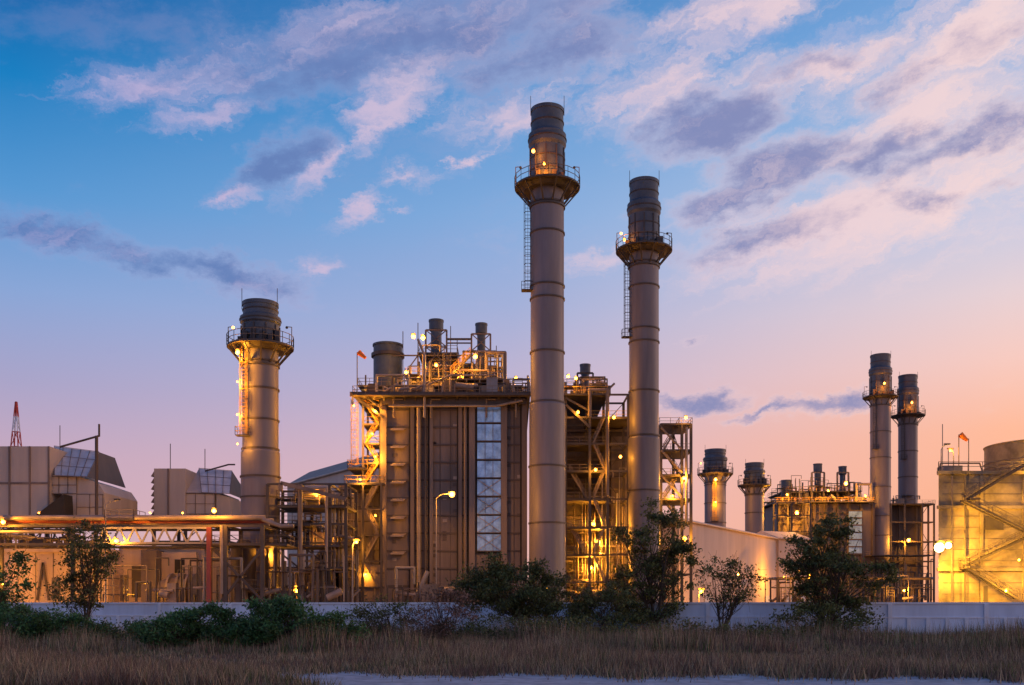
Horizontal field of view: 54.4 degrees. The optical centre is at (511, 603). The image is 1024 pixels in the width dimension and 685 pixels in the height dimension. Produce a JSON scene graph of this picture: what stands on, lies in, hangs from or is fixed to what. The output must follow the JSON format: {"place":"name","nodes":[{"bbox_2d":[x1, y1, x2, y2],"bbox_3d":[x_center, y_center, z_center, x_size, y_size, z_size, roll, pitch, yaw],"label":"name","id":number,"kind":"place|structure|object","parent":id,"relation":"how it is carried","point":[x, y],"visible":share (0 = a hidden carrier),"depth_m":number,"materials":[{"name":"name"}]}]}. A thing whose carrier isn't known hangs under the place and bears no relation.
{"place":"outdoors","nodes":[
{"label":"outdoors","id":0,"kind":"place"},
{"bbox_2d":[284,452,378,587],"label":"warehouse","id":1,"kind":"structure","parent":0,"point":[336,473],"depth_m":234.18,"materials":[{"name":"grey metal"}]},
{"bbox_2d":[0,0,1023,601],"label":"sky","id":2,"kind":"structure","parent":0,"point":[841,182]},
{"bbox_2d":[0,624,1023,684],"bbox_3d":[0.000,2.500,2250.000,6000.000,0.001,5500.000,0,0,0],"label":"ground","id":3,"kind":"structure","parent":0,"point":[476,673],"depth_m":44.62,"materials":[{"name":"plant"}]},
{"bbox_2d":[10,401,25,541],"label":"lattice mast","id":4,"kind":"object","parent":3,"relation":"on","point":[16,414],"visible":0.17,"depth_m":329.59,"materials":[{"name":"red metal"}]},
{"bbox_2d":[0,549,47,626],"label":"tree","id":5,"kind":"object","parent":3,"relation":"on","point":[17,559],"visible":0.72,"depth_m":61.86,"materials":[{"name":"green plant"}]},
{"bbox_2d":[0,603,111,643],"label":"bush","id":6,"kind":"object","parent":3,"relation":"on","point":[29,624],"visible":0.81,"depth_m":57.30,"materials":[{"name":"green plant"}]},
{"bbox_2d":[40,513,123,619],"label":"tree","id":7,"kind":"object","parent":3,"relation":"on","point":[83,601],"visible":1,"depth_m":81.56,"materials":[{"name":"green plant"}]},
{"bbox_2d":[93,617,152,642],"bbox_3d":[-24.437,1.860,61.804,4.499,2.183,4.514,0,0,0],"label":"bush","id":8,"kind":"object","parent":3,"relation":"on","point":[114,629],"visible":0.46,"depth_m":61.16,"materials":[{"name":"green plant"}]},
{"bbox_2d":[122,599,239,648],"bbox_3d":[-17.824,1.401,54.109,6.584,3.290,4.660,0,0,0],"label":"bush","id":9,"kind":"object","parent":3,"relation":"on","point":[186,618],"visible":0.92,"depth_m":53.29,"materials":[{"name":"green plant"}]},
{"bbox_2d":[187,588,371,648],"bbox_3d":[-12.436,1.062,54.063,9.241,3.787,6.584,0,0,28],"label":"bush","id":10,"kind":"object","parent":3,"relation":"on","point":[267,621],"visible":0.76,"depth_m":53.06,"materials":[{"name":"green plant"}]},
{"bbox_2d":[329,591,428,637],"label":"bare shrub","id":11,"kind":"object","parent":3,"relation":"on","point":[361,611],"visible":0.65,"depth_m":65.44,"materials":[{"name":"brown plant"}]},
{"bbox_2d":[385,576,488,641],"bbox_3d":[-4.666,0.546,61.987,6.528,4.693,4.586,0,0,0],"label":"bare shrub","id":12,"kind":"object","parent":3,"relation":"on","point":[443,630],"visible":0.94,"depth_m":61.81,"materials":[{"name":"brown plant"}]},
{"bbox_2d":[0,614,1023,655],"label":"tall reeds","id":13,"kind":"object","parent":3,"relation":"on","point":[704,642],"visible":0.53,"depth_m":52.07,"materials":[{"name":"plant"}]},
{"bbox_2d":[6,602,1023,634],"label":"perimeter wall","id":14,"kind":"structure","parent":3,"relation":"on","point":[910,615],"depth_m":80.30,"materials":[{"name":"paint"}]},
{"bbox_2d":[445,547,610,627],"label":"bush","id":15,"kind":"object","parent":3,"relation":"on","point":[500,584],"visible":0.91,"depth_m":77.01,"materials":[{"name":"green plant"}]},
{"bbox_2d":[416,606,641,640],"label":"bush","id":16,"kind":"object","parent":3,"relation":"on","point":[479,627],"visible":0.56,"depth_m":65.58,"materials":[{"name":"green plant"}]},
{"bbox_2d":[554,581,659,631],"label":"bush","id":17,"kind":"object","parent":3,"relation":"on","point":[608,595],"visible":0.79,"depth_m":75.55,"materials":[{"name":"green plant"}]},
{"bbox_2d":[597,496,704,628],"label":"tree","id":18,"kind":"object","parent":3,"relation":"on","point":[652,563],"visible":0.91,"depth_m":79.43,"materials":[{"name":"green plant"}]},
{"bbox_2d":[689,552,772,624],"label":"bare shrub","id":19,"kind":"object","parent":3,"relation":"on","point":[727,597],"visible":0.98,"depth_m":71.80,"materials":[{"name":"green plant"}]},
{"bbox_2d":[622,613,910,641],"bbox_3d":[16.229,1.899,64.182,18.223,2.770,7.528,0,0,0],"label":"bush","id":20,"kind":"object","parent":3,"relation":"on","point":[725,625],"visible":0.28,"depth_m":63.56,"materials":[{"name":"green plant"}]},
{"bbox_2d":[769,594,886,635],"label":"bush","id":21,"kind":"object","parent":3,"relation":"on","point":[828,610],"visible":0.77,"depth_m":70.90,"materials":[{"name":"green plant"}]},
{"bbox_2d":[774,507,903,622],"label":"tree","id":22,"kind":"object","parent":3,"relation":"on","point":[809,561],"visible":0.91,"depth_m":73.54,"materials":[{"name":"green plant"}]},
{"bbox_2d":[268,671,1023,684],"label":"gravel path","id":23,"kind":"structure","parent":0,"point":[347,678],"depth_m":32.34,"materials":[{"name":"grey gravel"}]},
{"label":"plant yard","id":24,"kind":"object","parent":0,"visible":0},
{"bbox_2d":[0,424,106,542],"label":"supports","id":25,"kind":"object","parent":24,"relation":"on","point":[96,474],"visible":0.26,"depth_m":144.89,"materials":[{"name":"grey metal"}]},
{"bbox_2d":[0,446,136,527],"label":"housing","id":26,"kind":"object","parent":25,"relation":"on","point":[26,473],"visible":0.64,"depth_m":146.00,"materials":[{"name":"grey metal"}]},
{"bbox_2d":[36,446,125,514],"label":"weather hood","id":27,"kind":"object","parent":26,"relation":"attached to","point":[72,466],"visible":0.81,"depth_m":146.90,"materials":[{"name":"grey metal"}]},
{"bbox_2d":[35,553,184,601],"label":"doors and vents","id":28,"kind":"structure","parent":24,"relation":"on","point":[136,575],"depth_m":142.85,"materials":[{"name":"brown metal"}]},
{"bbox_2d":[105,499,120,601],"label":"street lamp","id":29,"kind":"object","parent":24,"relation":"on","point":[105,537],"visible":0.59,"depth_m":124.93,"materials":[{"name":"grey metal"}]},
{"bbox_2d":[4,549,230,601],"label":"walls","id":30,"kind":"structure","parent":24,"relation":"on","point":[147,557],"depth_m":141.00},
{"bbox_2d":[0,508,293,601],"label":"pipe rack","id":31,"kind":"object","parent":24,"relation":"on","point":[171,592],"visible":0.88,"depth_m":128.97,"materials":[{"name":"orange"}]},
{"bbox_2d":[158,573,201,601],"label":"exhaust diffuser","id":32,"kind":"object","parent":24,"relation":"on","point":[171,578],"visible":0.25,"depth_m":138.59,"materials":[{"name":"metal"}]},
{"bbox_2d":[152,444,236,549],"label":"supports","id":33,"kind":"object","parent":24,"relation":"on","point":[179,536],"visible":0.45,"depth_m":160.98,"materials":[{"name":"metal"}]},
{"bbox_2d":[151,468,240,514],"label":"housing","id":34,"kind":"object","parent":33,"relation":"on","point":[170,487],"visible":0.62,"depth_m":160.00,"materials":[{"name":"grey metal"}]},
{"bbox_2d":[186,468,240,513],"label":"weather hood","id":35,"kind":"object","parent":34,"relation":"attached to","point":[207,483],"visible":0.99,"depth_m":161.74,"materials":[{"name":"grey metal"}]},
{"bbox_2d":[226,288,293,587],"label":"smoke stack","id":36,"kind":"object","parent":24,"relation":"on","point":[259,346],"visible":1,"depth_m":137.68,"materials":[{"name":"metal"}]},
{"bbox_2d":[231,481,361,601],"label":"steel pipe frame","id":37,"kind":"object","parent":24,"relation":"on","point":[334,536],"visible":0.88,"depth_m":136.80,"materials":[{"name":"orange"}]},
{"bbox_2d":[352,539,359,601],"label":"street lamp","id":38,"kind":"object","parent":24,"relation":"on","point":[356,541],"visible":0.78,"depth_m":117.92,"materials":[{"name":"grey metal"}]},
{"bbox_2d":[308,318,530,601],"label":"heat recovery boiler","id":39,"kind":"object","parent":24,"relation":"on","point":[445,422],"visible":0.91,"depth_m":149.82,"materials":[{"name":"brown metal"}]},
{"bbox_2d":[357,350,366,392],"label":"windsock","id":40,"kind":"object","parent":39,"relation":"attached to","point":[360,353],"visible":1,"depth_m":145.97,"materials":[{"name":"orange fabric"}]},
{"bbox_2d":[476,406,500,552],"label":"louvre windows","id":41,"kind":"structure","parent":39,"relation":"in","point":[488,430],"depth_m":149.61,"materials":[{"name":"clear glass"}]},
{"bbox_2d":[436,491,454,583],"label":"street lamp","id":42,"kind":"object","parent":24,"relation":"on","point":[451,494],"visible":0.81,"depth_m":139.94,"materials":[{"name":"grey metal"}]},
{"bbox_2d":[514,96,579,601],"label":"smoke stack","id":43,"kind":"object","parent":24,"relation":"on","point":[546,187],"visible":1,"depth_m":143.80,"materials":[{"name":"metal"}]},
{"bbox_2d":[564,363,628,601],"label":"heat recovery boiler","id":44,"kind":"object","parent":24,"relation":"on","point":[596,475],"visible":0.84,"depth_m":167.88,"materials":[{"name":"orange metal"}]},
{"bbox_2d":[616,170,671,601],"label":"smoke stack","id":45,"kind":"object","parent":24,"relation":"on","point":[644,249],"visible":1,"depth_m":160.86,"materials":[{"name":"metal"}]},
{"bbox_2d":[659,415,692,601],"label":"steel stair tower","id":46,"kind":"structure","parent":24,"relation":"on","point":[670,430],"depth_m":169.84,"materials":[{"name":"orange"}]},
{"bbox_2d":[697,448,732,526],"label":"smoke stack","id":47,"kind":"object","parent":24,"relation":"on","point":[715,473],"visible":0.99,"depth_m":267.45,"materials":[{"name":"metal"}]},
{"bbox_2d":[662,519,778,601],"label":"warehouse","id":48,"kind":"structure","parent":24,"relation":"on","point":[749,549],"depth_m":226.46,"materials":[{"name":"beige metal"}]},
{"bbox_2d":[705,594,769,601],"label":"doors and vents","id":49,"kind":"structure","parent":48,"relation":"in","point":[767,597],"depth_m":215.30,"materials":[{"name":"metal"}]},
{"bbox_2d":[738,459,770,532],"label":"smoke stack","id":50,"kind":"object","parent":24,"relation":"on","point":[755,481],"visible":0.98,"depth_m":272.75,"materials":[{"name":"metal"}]},
{"bbox_2d":[757,531,811,601],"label":"warehouse","id":51,"kind":"structure","parent":24,"relation":"on","point":[781,544],"depth_m":259.22,"materials":[{"name":"beige metal"}]},
{"bbox_2d":[764,463,874,601],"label":"heat recovery boiler","id":52,"kind":"object","parent":24,"relation":"on","point":[785,510],"visible":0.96,"depth_m":288.00,"materials":[{"name":"brown metal"}]},
{"bbox_2d":[765,569,933,601],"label":"pipe rack","id":53,"kind":"object","parent":24,"relation":"on","point":[899,587],"visible":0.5,"depth_m":230.17,"materials":[{"name":"orange metal"}]},
{"bbox_2d":[862,353,898,601],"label":"smoke stack","id":54,"kind":"object","parent":24,"relation":"on","point":[880,396],"visible":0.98,"depth_m":290.47,"materials":[{"name":"metal"}]},
{"bbox_2d":[864,491,934,601],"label":"frame","id":55,"kind":"object","parent":24,"relation":"on","point":[907,522],"visible":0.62,"depth_m":294.78,"materials":[{"name":"orange"}]},
{"bbox_2d":[891,372,925,502],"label":"smoke stack","id":56,"kind":"object","parent":24,"relation":"on","point":[908,415],"visible":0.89,"depth_m":297.61,"materials":[{"name":"metal"}]},
{"bbox_2d":[937,471,1023,601],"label":"walls","id":57,"kind":"structure","parent":24,"relation":"on","point":[966,530],"depth_m":128.00,"materials":[{"name":"metal"}]},
{"bbox_2d":[941,443,950,465],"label":"street lamp","id":58,"kind":"object","parent":57,"relation":"on","point":[945,444],"visible":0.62,"depth_m":134.93,"materials":[{"name":"grey metal"}]},
{"bbox_2d":[942,424,968,470],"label":"antenna mast","id":59,"kind":"object","parent":57,"relation":"on","point":[948,450],"visible":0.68,"depth_m":133.95,"materials":[{"name":"grey metal"}]},
{"bbox_2d":[958,432,967,464],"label":"windsock","id":60,"kind":"object","parent":57,"relation":"on","point":[962,436],"visible":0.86,"depth_m":135.87,"materials":[{"name":"orange fabric"}]},
{"bbox_2d":[934,540,1019,591],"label":"lamps","id":61,"kind":"object","parent":57,"relation":"attached to","point":[939,546],"visible":1,"depth_m":124.20,"materials":[{"name":"white glass"}]},
{"bbox_2d":[937,461,1022,474],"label":"roof rails","id":62,"kind":"object","parent":57,"relation":"on","point":[953,467],"visible":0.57,"depth_m":127.97,"materials":[{"name":"metal"}]},
{"bbox_2d":[959,455,1023,599],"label":"stair","id":63,"kind":"object","parent":57,"relation":"attached to","point":[966,567],"visible":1,"depth_m":125.92,"materials":[{"name":"yellow metal"}]},
{"bbox_2d":[983,439,1023,470],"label":"rooftop tank","id":64,"kind":"object","parent":57,"relation":"on","point":[1009,451],"visible":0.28,"depth_m":135.08,"materials":[{"name":"metal"}]}
]}

